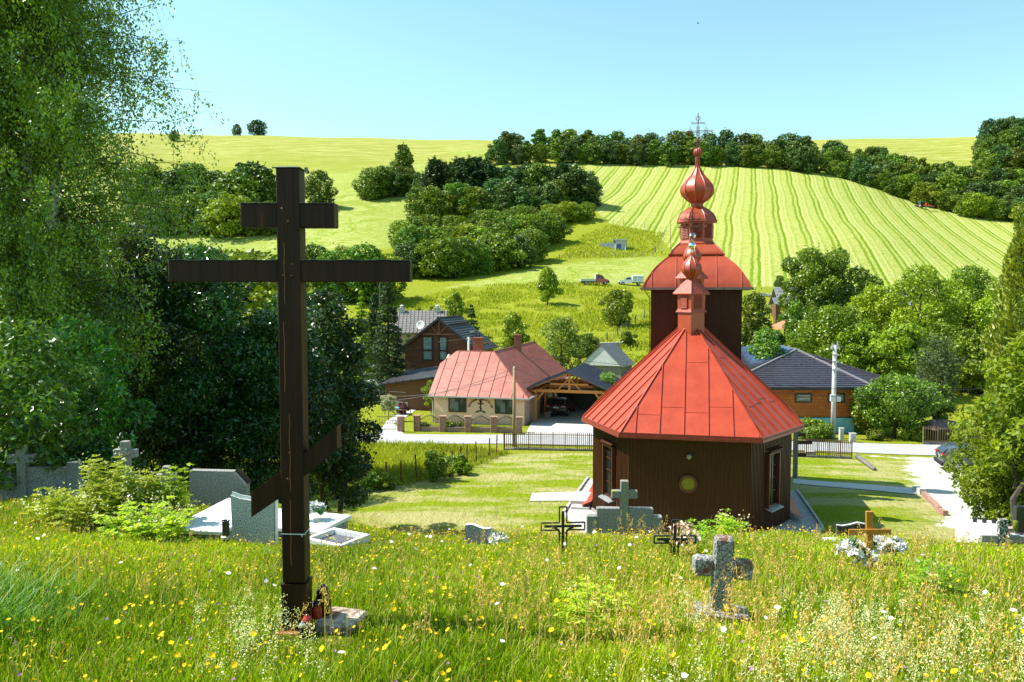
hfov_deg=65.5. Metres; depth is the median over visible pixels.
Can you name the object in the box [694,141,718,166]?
broadleaf tree
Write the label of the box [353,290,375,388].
larch tree
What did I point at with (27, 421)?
cherry tree
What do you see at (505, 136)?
broadleaf tree
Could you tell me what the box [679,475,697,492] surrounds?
round window
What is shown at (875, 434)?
garden bush
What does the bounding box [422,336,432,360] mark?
window
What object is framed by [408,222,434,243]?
broadleaf tree
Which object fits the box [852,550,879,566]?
flower wreath
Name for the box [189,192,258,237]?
wild shrub
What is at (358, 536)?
grass panicle
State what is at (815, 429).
garden bush
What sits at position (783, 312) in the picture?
wild shrub
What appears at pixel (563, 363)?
power line
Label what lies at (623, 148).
broadleaf tree
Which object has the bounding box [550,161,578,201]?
broadleaf tree
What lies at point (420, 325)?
satellite dish
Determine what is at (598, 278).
pickup truck
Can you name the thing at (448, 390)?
power line
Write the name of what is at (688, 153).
broadleaf tree
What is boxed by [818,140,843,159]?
broadleaf tree
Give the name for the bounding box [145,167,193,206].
broadleaf tree
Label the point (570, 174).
broadleaf tree
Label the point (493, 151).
broadleaf tree
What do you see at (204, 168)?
broadleaf tree
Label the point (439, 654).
hawkbit
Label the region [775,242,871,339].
linden tree
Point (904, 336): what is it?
willow tree
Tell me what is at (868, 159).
broadleaf tree
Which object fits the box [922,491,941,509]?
edging block
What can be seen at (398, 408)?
garden swing
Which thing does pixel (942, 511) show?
edging block
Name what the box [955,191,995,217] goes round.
wild shrub
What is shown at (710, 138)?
broadleaf tree
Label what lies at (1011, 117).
broadleaf tree
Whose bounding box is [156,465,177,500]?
concrete cross
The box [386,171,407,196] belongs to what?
broadleaf tree
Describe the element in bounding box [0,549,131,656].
tussock grass
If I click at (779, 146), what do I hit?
broadleaf tree
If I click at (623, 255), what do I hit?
pasture fence
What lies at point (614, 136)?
broadleaf tree
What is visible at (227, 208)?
broadleaf tree
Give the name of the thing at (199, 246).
broadleaf tree
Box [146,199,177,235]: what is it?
broadleaf tree
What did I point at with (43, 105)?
birch tree
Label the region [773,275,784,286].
wild shrub
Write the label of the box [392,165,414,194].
broadleaf tree
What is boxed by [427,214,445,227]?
broadleaf tree
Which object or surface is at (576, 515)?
gravel strip
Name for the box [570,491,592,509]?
stone step
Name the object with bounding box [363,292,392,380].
spruce tree
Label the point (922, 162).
broadleaf tree
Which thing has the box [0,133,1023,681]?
ground
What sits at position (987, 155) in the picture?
broadleaf tree
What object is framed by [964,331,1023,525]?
walnut tree
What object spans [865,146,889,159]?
broadleaf tree
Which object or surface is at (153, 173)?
broadleaf tree
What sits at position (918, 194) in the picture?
wild shrub
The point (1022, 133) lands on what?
broadleaf tree
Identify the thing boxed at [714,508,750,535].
tansy bush
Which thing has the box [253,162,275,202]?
broadleaf tree
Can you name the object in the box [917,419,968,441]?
covered well
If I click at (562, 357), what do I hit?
power line
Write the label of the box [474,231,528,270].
wild shrub
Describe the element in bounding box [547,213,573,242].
broadleaf tree
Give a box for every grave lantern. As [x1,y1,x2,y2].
[298,621,306,639]
[302,614,313,636]
[312,599,321,619]
[315,584,331,615]
[1011,520,1019,534]
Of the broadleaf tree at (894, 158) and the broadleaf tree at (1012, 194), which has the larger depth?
the broadleaf tree at (894, 158)
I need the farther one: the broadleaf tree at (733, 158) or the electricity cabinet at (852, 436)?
the broadleaf tree at (733, 158)
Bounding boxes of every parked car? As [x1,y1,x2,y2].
[545,395,577,415]
[933,443,977,471]
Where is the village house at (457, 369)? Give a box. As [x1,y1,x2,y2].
[426,334,571,424]
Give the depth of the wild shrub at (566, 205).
258.98 m
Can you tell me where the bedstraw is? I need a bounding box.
[185,580,1023,681]
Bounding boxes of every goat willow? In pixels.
[9,205,224,490]
[108,225,278,486]
[183,299,345,503]
[306,283,385,513]
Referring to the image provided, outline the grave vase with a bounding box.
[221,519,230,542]
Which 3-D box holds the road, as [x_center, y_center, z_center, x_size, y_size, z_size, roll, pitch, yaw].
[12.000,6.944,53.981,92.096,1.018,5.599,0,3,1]
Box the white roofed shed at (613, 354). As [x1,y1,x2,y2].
[580,342,634,377]
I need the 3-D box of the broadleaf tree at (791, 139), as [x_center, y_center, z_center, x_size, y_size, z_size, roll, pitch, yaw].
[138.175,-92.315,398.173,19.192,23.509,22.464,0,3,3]
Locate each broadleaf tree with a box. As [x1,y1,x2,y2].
[0,222,146,451]
[108,164,169,212]
[121,229,246,483]
[125,158,170,209]
[128,201,167,234]
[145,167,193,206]
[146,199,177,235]
[157,235,219,269]
[168,158,214,201]
[171,193,208,234]
[182,200,210,232]
[186,191,233,232]
[187,162,211,185]
[194,167,220,190]
[203,171,242,198]
[207,169,266,202]
[218,160,275,196]
[223,200,251,230]
[231,124,242,134]
[238,202,258,234]
[246,119,268,134]
[246,286,344,444]
[251,197,276,234]
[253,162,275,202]
[305,170,338,202]
[306,240,330,292]
[313,243,349,294]
[337,241,396,303]
[351,167,389,199]
[365,164,394,195]
[378,165,399,195]
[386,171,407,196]
[389,140,415,179]
[390,220,426,253]
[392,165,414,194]
[393,241,424,273]
[403,183,440,217]
[403,242,431,276]
[406,172,423,192]
[407,214,422,226]
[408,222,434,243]
[413,183,445,218]
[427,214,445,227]
[429,236,472,277]
[432,189,461,218]
[433,227,453,244]
[438,182,472,215]
[443,291,467,319]
[450,235,485,275]
[454,185,489,217]
[463,240,494,274]
[465,213,480,226]
[467,188,498,217]
[476,221,496,230]
[478,237,505,268]
[482,177,505,209]
[484,139,514,164]
[486,169,504,196]
[487,178,530,213]
[487,221,517,238]
[497,242,517,268]
[498,131,512,159]
[498,165,521,183]
[498,216,521,234]
[499,311,530,348]
[505,132,524,158]
[506,167,529,191]
[506,233,537,268]
[507,144,526,164]
[507,188,533,211]
[513,226,547,263]
[515,163,537,185]
[518,162,553,200]
[519,140,534,162]
[521,186,549,208]
[522,209,555,238]
[525,162,555,187]
[527,228,551,261]
[530,128,548,158]
[531,141,551,162]
[531,181,563,211]
[536,265,563,304]
[537,208,558,243]
[540,312,587,369]
[545,179,570,203]
[546,129,563,157]
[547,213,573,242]
[549,137,566,163]
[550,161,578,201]
[554,137,579,162]
[555,167,597,205]
[560,125,584,158]
[566,171,603,205]
[567,161,600,197]
[577,142,593,163]
[579,129,595,152]
[586,142,602,164]
[587,133,610,159]
[595,141,623,163]
[598,286,635,326]
[606,142,631,163]
[607,130,631,147]
[623,142,649,164]
[628,131,648,159]
[642,132,667,160]
[645,139,660,164]
[654,139,678,165]
[660,128,685,151]
[675,145,685,163]
[679,131,695,150]
[683,135,707,164]
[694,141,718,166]
[697,132,722,160]
[713,145,725,165]
[714,127,740,160]
[721,141,745,165]
[734,130,760,162]
[738,142,760,167]
[741,285,773,346]
[743,133,770,156]
[746,325,787,359]
[750,146,764,167]
[761,143,785,168]
[769,326,788,345]
[770,137,786,163]
[771,132,809,163]
[778,300,809,341]
[780,147,803,169]
[783,144,819,173]
[798,135,816,166]
[808,146,825,172]
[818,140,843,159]
[819,143,844,170]
[825,160,843,174]
[832,161,850,178]
[834,143,855,157]
[837,151,853,164]
[845,153,870,176]
[845,158,870,181]
[852,162,872,184]
[854,268,884,321]
[855,148,864,156]
[862,165,893,187]
[864,143,887,160]
[864,156,875,166]
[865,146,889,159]
[870,155,890,170]
[872,170,891,190]
[875,160,901,176]
[880,177,902,194]
[885,153,905,174]
[889,162,913,177]
[891,154,917,174]
[902,181,924,199]
[906,161,929,186]
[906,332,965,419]
[908,317,972,384]
[914,157,931,174]
[919,174,933,192]
[926,172,946,191]
[926,187,942,208]
[927,162,943,181]
[931,169,961,196]
[936,188,958,210]
[938,161,963,180]
[942,174,969,199]
[944,325,988,393]
[949,196,960,211]
[957,164,979,191]
[961,184,977,194]
[968,179,994,197]
[968,329,1017,390]
[970,147,989,168]
[970,167,997,184]
[971,133,995,150]
[974,166,1010,181]
[975,117,1001,139]
[975,134,1002,153]
[976,149,1004,171]
[979,182,1004,201]
[981,201,998,219]
[984,197,1011,219]
[985,144,1014,170]
[986,118,1009,137]
[988,129,1019,147]
[992,179,1018,201]
[994,167,1019,183]
[997,201,1013,220]
[999,185,1023,202]
[1000,146,1023,169]
[1001,113,1017,129]
[1003,125,1023,146]
[1005,197,1023,221]
[1006,117,1023,129]
[1008,168,1023,185]
[1011,143,1023,167]
[1016,126,1023,145]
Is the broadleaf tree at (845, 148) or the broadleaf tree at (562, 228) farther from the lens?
the broadleaf tree at (845, 148)
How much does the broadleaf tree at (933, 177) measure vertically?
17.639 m
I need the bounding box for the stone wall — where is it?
[575,342,621,349]
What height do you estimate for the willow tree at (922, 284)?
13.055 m
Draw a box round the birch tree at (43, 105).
[0,0,229,463]
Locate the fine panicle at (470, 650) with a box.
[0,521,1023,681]
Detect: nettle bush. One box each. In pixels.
[0,422,111,480]
[53,441,144,487]
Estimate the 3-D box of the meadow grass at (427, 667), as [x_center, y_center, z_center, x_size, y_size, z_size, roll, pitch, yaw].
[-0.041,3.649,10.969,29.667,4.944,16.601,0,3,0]
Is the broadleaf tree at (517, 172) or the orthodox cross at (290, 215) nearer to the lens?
the orthodox cross at (290, 215)
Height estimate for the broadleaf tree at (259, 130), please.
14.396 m
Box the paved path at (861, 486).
[793,478,915,493]
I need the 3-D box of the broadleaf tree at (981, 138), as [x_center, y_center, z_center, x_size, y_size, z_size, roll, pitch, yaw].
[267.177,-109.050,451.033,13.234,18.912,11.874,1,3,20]
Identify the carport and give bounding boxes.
[526,363,619,421]
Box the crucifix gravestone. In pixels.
[113,440,138,478]
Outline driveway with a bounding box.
[525,410,592,436]
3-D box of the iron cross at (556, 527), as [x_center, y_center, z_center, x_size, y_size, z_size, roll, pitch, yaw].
[0.663,2.516,10.364,0.584,0.744,0.150,0,3,-4]
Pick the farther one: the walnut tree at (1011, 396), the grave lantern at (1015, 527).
the walnut tree at (1011, 396)
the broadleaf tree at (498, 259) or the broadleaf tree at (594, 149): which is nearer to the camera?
the broadleaf tree at (498, 259)
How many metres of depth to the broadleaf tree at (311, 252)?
151.86 m
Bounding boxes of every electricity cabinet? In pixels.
[839,428,844,439]
[849,433,856,441]
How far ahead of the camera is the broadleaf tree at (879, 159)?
380.15 m
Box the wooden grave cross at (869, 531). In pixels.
[848,511,890,567]
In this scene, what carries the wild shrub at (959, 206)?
on the ground at (768, 217)
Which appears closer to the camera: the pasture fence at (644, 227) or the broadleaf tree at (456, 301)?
the broadleaf tree at (456, 301)
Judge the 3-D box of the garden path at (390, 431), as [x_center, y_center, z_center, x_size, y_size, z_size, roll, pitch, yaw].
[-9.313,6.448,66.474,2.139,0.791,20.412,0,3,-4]
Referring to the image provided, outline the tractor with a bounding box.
[915,201,933,207]
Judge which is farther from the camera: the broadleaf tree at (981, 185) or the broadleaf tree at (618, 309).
the broadleaf tree at (981, 185)
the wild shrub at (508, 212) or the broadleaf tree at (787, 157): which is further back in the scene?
the broadleaf tree at (787, 157)
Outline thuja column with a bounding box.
[974,199,1023,523]
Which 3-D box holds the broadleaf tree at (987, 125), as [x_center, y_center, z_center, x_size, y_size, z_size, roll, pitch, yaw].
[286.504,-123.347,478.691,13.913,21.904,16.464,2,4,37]
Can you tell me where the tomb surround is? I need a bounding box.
[310,528,369,546]
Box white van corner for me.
[366,380,385,395]
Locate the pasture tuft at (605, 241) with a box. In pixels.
[556,224,663,258]
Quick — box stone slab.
[315,607,367,634]
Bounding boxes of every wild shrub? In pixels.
[169,130,180,140]
[182,252,320,350]
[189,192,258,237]
[206,248,306,320]
[312,241,352,284]
[327,255,381,301]
[353,471,379,491]
[360,250,407,300]
[376,470,395,489]
[387,218,413,243]
[398,170,417,194]
[410,236,467,278]
[414,213,441,227]
[422,449,454,481]
[424,225,451,242]
[436,223,466,238]
[442,214,461,228]
[446,235,483,264]
[449,453,471,474]
[452,216,469,225]
[454,221,488,238]
[464,226,489,239]
[470,209,500,225]
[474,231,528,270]
[482,209,506,223]
[498,209,515,219]
[503,204,534,220]
[506,213,545,238]
[519,204,537,214]
[534,210,550,215]
[537,203,566,220]
[555,200,578,222]
[565,202,585,221]
[576,201,596,220]
[579,332,599,356]
[619,329,637,345]
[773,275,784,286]
[777,308,792,322]
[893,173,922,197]
[908,181,941,204]
[949,191,985,216]
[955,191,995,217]
[1006,203,1021,220]
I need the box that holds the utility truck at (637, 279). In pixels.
[618,275,643,284]
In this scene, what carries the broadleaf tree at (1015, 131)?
on the ground at (768, 217)
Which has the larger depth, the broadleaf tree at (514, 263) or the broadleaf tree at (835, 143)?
the broadleaf tree at (835, 143)
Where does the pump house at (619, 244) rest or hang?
on the ground at (768, 217)
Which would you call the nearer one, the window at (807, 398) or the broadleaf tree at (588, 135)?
the window at (807, 398)
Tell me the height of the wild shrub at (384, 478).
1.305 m
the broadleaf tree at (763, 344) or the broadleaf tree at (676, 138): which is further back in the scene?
the broadleaf tree at (676, 138)
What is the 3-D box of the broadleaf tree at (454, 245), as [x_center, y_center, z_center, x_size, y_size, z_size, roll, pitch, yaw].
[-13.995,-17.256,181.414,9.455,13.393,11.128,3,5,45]
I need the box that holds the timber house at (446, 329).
[398,315,497,370]
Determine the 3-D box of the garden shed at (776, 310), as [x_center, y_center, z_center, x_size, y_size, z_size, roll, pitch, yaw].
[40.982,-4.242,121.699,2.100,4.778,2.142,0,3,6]
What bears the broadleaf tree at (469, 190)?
on the ground at (768, 217)
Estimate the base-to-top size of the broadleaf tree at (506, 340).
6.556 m
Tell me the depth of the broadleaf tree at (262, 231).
246.63 m
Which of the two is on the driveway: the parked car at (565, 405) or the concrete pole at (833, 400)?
the parked car at (565, 405)
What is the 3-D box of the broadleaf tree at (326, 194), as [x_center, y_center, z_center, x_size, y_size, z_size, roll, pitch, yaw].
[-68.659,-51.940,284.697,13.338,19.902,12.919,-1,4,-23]
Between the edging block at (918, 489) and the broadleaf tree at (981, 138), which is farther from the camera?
the broadleaf tree at (981, 138)
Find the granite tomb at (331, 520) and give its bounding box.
[278,508,350,540]
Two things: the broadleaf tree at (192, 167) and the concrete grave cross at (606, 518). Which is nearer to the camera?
the concrete grave cross at (606, 518)
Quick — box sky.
[16,0,1023,145]
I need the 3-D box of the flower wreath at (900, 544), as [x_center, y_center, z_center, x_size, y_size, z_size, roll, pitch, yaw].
[4.369,2.330,9.103,0.362,0.227,0.312,0,3,0]
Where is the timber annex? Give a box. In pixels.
[379,366,438,410]
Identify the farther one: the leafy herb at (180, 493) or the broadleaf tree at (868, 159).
the broadleaf tree at (868, 159)
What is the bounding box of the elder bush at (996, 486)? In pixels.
[936,393,1023,525]
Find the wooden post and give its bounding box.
[792,431,812,478]
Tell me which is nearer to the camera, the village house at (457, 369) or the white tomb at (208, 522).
the white tomb at (208, 522)
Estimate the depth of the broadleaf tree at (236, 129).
531.81 m
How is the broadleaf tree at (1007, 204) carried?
on the ground at (768, 217)
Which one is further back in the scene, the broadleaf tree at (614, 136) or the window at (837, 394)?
the broadleaf tree at (614, 136)
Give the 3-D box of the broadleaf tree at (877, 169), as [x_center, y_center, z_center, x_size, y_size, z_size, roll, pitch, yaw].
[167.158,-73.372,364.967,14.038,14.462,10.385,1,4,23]
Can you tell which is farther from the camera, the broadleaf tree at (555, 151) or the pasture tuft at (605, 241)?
the broadleaf tree at (555, 151)
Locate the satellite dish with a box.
[416,321,423,330]
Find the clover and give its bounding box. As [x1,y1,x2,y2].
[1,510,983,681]
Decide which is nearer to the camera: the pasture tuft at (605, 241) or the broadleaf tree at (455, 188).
the pasture tuft at (605, 241)
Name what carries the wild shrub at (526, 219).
on the ground at (768, 217)
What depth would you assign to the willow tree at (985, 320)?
87.53 m
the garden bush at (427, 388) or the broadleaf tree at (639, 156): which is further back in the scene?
the broadleaf tree at (639, 156)
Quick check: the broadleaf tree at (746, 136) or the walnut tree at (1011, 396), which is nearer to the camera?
the walnut tree at (1011, 396)
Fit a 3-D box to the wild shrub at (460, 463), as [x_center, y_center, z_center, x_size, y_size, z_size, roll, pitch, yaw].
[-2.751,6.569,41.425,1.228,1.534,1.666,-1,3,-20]
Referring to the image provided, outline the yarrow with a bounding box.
[0,510,1023,679]
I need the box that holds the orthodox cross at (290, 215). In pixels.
[168,166,411,630]
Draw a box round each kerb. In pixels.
[563,477,588,532]
[796,489,823,533]
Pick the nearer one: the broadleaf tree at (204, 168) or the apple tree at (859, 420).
the apple tree at (859, 420)
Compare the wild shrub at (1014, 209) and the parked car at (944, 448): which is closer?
the parked car at (944, 448)
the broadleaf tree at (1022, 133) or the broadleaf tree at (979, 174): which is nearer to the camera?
the broadleaf tree at (979, 174)
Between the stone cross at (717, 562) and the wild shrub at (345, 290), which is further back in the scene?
the wild shrub at (345, 290)
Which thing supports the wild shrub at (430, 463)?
on the ground at (768, 217)
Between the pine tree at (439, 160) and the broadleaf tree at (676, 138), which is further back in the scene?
the broadleaf tree at (676, 138)
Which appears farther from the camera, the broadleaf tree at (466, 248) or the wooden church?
the broadleaf tree at (466, 248)
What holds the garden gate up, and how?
on the ground at (768, 217)
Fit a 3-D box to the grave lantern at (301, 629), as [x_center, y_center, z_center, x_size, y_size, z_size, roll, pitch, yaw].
[-1.576,2.174,5.993,0.073,0.130,0.073,0,3,0]
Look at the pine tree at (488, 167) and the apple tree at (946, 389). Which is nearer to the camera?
the apple tree at (946, 389)
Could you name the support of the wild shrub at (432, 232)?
on the ground at (768, 217)
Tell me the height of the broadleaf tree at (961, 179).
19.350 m
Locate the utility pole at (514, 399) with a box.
[513,367,515,446]
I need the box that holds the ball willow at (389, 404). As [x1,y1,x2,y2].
[379,394,396,420]
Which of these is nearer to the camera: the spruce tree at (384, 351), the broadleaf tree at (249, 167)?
the spruce tree at (384, 351)
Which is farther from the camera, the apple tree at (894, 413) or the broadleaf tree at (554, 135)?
the broadleaf tree at (554, 135)
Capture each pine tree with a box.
[395,333,409,371]
[418,155,448,184]
[418,156,446,194]
[434,161,448,183]
[442,155,473,202]
[442,158,454,188]
[443,159,485,193]
[462,154,486,189]
[475,156,487,162]
[475,159,505,196]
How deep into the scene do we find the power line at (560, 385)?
55.94 m
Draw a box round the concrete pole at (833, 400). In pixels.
[830,343,840,437]
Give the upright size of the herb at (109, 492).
1.280 m
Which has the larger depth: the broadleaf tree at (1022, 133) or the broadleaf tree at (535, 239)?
the broadleaf tree at (1022, 133)
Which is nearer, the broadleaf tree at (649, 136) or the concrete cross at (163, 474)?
the concrete cross at (163, 474)
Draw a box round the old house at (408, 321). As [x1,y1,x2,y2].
[390,305,446,358]
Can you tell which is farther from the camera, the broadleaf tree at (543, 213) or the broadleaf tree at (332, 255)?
the broadleaf tree at (543, 213)
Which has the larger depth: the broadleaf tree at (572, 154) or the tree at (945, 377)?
the broadleaf tree at (572, 154)
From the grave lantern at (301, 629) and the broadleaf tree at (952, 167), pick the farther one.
the broadleaf tree at (952, 167)
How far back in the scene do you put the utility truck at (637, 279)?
170.32 m
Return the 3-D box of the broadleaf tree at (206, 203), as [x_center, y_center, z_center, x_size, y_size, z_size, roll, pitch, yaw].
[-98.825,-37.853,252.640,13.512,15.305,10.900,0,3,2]
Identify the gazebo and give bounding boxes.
[770,319,797,336]
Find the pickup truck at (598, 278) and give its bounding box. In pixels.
[580,274,609,284]
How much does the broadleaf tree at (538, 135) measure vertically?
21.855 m
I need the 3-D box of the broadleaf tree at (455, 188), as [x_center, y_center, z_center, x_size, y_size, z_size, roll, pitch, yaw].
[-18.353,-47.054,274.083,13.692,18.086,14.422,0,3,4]
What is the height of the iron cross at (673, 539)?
0.605 m
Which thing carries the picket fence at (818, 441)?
on the ground at (768, 217)
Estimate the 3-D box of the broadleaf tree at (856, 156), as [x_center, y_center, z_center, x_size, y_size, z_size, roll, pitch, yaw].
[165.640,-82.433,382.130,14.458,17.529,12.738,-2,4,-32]
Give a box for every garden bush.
[396,402,409,414]
[420,380,433,412]
[447,420,455,426]
[449,421,464,426]
[798,417,834,439]
[864,429,884,440]
[896,423,926,440]
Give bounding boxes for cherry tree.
[0,306,104,490]
[2,298,160,454]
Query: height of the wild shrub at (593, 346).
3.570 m
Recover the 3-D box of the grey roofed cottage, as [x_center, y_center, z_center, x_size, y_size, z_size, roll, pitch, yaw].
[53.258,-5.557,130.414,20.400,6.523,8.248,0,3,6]
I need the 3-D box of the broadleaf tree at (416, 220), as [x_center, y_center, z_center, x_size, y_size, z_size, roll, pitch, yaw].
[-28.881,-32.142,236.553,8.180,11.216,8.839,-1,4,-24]
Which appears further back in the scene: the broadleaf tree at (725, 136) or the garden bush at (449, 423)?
the broadleaf tree at (725, 136)
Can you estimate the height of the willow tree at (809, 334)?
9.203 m
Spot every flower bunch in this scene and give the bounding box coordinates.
[309,500,326,515]
[668,520,692,530]
[669,526,700,545]
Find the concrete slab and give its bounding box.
[530,492,574,500]
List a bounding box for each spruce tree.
[361,282,413,404]
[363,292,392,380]
[466,304,480,330]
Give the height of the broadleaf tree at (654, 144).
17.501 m
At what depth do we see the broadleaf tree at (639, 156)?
388.97 m
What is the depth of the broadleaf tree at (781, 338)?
87.41 m
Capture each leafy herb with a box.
[16,483,94,525]
[147,463,194,518]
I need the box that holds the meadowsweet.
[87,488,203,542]
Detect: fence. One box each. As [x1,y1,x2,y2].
[349,433,504,484]
[413,414,522,432]
[504,431,592,450]
[559,252,648,259]
[596,216,665,252]
[596,309,650,341]
[791,438,852,458]
[922,426,979,444]
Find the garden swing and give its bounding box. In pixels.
[384,391,411,415]
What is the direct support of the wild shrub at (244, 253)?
on the ground at (768, 217)
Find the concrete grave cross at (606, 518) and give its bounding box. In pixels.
[586,480,661,534]
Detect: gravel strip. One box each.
[568,478,595,529]
[776,490,819,532]
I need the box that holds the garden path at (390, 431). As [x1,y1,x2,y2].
[381,409,414,434]
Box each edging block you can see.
[912,486,925,494]
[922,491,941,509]
[936,507,947,515]
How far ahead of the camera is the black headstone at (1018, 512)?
11.77 m
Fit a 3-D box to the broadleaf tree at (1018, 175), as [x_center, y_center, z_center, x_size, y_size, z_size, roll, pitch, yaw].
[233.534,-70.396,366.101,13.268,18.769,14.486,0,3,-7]
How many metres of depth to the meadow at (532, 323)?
138.92 m
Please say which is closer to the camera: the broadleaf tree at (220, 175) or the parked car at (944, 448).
the parked car at (944, 448)
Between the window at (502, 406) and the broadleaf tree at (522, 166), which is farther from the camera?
the broadleaf tree at (522, 166)
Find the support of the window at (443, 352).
in the timber house at (446, 329)
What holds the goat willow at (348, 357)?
on the ground at (768, 217)
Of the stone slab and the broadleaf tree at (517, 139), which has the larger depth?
the broadleaf tree at (517, 139)
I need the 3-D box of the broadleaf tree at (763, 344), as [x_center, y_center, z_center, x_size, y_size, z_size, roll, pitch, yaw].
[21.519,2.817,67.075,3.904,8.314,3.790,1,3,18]
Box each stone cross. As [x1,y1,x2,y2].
[689,534,752,624]
[980,518,1023,546]
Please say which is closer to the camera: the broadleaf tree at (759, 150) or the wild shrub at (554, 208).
the wild shrub at (554, 208)
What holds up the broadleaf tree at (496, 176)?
on the ground at (768, 217)
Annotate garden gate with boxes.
[378,416,414,431]
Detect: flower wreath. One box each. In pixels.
[488,529,510,543]
[835,534,869,558]
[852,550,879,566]
[865,535,889,554]
[881,536,908,555]
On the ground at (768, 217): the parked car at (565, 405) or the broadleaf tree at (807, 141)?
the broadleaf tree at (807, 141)
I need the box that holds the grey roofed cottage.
[768,287,910,316]
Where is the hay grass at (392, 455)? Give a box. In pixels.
[143,439,511,494]
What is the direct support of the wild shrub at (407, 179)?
on the ground at (768, 217)
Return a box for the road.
[117,434,939,454]
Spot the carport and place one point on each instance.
(589, 377)
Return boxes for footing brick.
[275,631,297,634]
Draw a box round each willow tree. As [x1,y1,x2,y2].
[784,300,872,366]
[828,316,882,373]
[846,283,909,339]
[866,316,936,394]
[880,257,973,347]
[922,259,998,355]
[967,275,1023,340]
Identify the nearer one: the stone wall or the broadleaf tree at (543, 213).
the stone wall
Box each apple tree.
[593,371,615,398]
[848,391,879,433]
[850,371,947,437]
[921,380,957,419]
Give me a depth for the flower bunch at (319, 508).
12.00 m
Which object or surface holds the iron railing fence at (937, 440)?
on the ground at (768, 217)
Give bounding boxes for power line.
[381,369,511,401]
[391,373,512,396]
[470,338,630,365]
[471,342,627,371]
[516,369,606,390]
[775,384,985,390]
[775,392,983,397]
[838,345,977,362]
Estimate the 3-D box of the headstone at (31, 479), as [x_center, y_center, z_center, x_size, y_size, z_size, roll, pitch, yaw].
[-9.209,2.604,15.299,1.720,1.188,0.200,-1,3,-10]
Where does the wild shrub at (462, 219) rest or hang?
on the ground at (768, 217)
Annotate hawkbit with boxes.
[0,582,1023,681]
[1,497,1023,681]
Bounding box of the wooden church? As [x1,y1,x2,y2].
[581,113,804,535]
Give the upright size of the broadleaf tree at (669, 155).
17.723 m
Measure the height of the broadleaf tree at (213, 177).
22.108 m
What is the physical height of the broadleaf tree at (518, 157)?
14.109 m
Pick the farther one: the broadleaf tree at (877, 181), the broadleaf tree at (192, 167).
the broadleaf tree at (877, 181)
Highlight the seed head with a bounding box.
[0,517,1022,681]
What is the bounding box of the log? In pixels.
[854,454,875,470]
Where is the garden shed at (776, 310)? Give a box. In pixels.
[772,298,786,324]
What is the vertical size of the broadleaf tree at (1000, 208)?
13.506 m
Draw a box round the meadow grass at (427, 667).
[0,492,1023,681]
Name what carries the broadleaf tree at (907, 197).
on the ground at (768, 217)
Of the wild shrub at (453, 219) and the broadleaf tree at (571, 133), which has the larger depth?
the broadleaf tree at (571, 133)
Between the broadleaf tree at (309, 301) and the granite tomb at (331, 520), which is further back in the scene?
the broadleaf tree at (309, 301)
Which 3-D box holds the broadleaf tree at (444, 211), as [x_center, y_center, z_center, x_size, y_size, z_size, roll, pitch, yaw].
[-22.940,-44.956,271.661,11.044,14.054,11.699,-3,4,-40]
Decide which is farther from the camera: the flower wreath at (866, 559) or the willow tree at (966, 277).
the willow tree at (966, 277)
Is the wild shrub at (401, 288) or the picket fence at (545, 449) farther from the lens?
the wild shrub at (401, 288)
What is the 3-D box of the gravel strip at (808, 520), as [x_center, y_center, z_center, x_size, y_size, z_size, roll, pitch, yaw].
[10.841,7.096,31.980,3.509,0.609,12.397,2,4,32]
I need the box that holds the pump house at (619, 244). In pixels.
[600,239,626,250]
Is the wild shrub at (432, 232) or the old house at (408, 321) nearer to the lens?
the old house at (408, 321)
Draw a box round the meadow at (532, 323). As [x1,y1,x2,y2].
[358,280,650,369]
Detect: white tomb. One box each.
[176,498,232,539]
[955,518,1012,543]
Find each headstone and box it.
[0,446,82,500]
[189,467,250,505]
[230,491,277,544]
[465,523,491,544]
[836,522,865,535]
[1008,505,1023,544]
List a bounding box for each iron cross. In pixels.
[541,506,585,551]
[653,519,696,556]
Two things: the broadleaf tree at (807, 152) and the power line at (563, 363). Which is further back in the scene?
the broadleaf tree at (807, 152)
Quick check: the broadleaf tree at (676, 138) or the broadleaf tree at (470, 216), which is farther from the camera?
the broadleaf tree at (676, 138)
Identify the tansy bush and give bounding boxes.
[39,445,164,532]
[549,573,636,628]
[687,516,724,541]
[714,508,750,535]
[897,544,974,597]
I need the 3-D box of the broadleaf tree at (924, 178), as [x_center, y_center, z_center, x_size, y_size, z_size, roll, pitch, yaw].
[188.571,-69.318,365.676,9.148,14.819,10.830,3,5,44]
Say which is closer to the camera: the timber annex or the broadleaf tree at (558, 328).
the timber annex
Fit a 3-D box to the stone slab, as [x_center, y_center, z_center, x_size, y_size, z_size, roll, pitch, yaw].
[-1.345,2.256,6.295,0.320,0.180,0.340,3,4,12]
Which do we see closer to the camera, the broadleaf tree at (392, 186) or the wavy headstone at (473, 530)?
the wavy headstone at (473, 530)
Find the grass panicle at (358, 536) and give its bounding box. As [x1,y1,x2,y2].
[0,489,1023,596]
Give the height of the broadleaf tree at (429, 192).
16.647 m
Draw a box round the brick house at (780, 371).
[741,345,881,432]
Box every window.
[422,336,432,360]
[439,336,447,360]
[448,397,465,411]
[495,399,512,413]
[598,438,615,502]
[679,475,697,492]
[765,445,783,512]
[795,393,811,402]
[828,393,844,402]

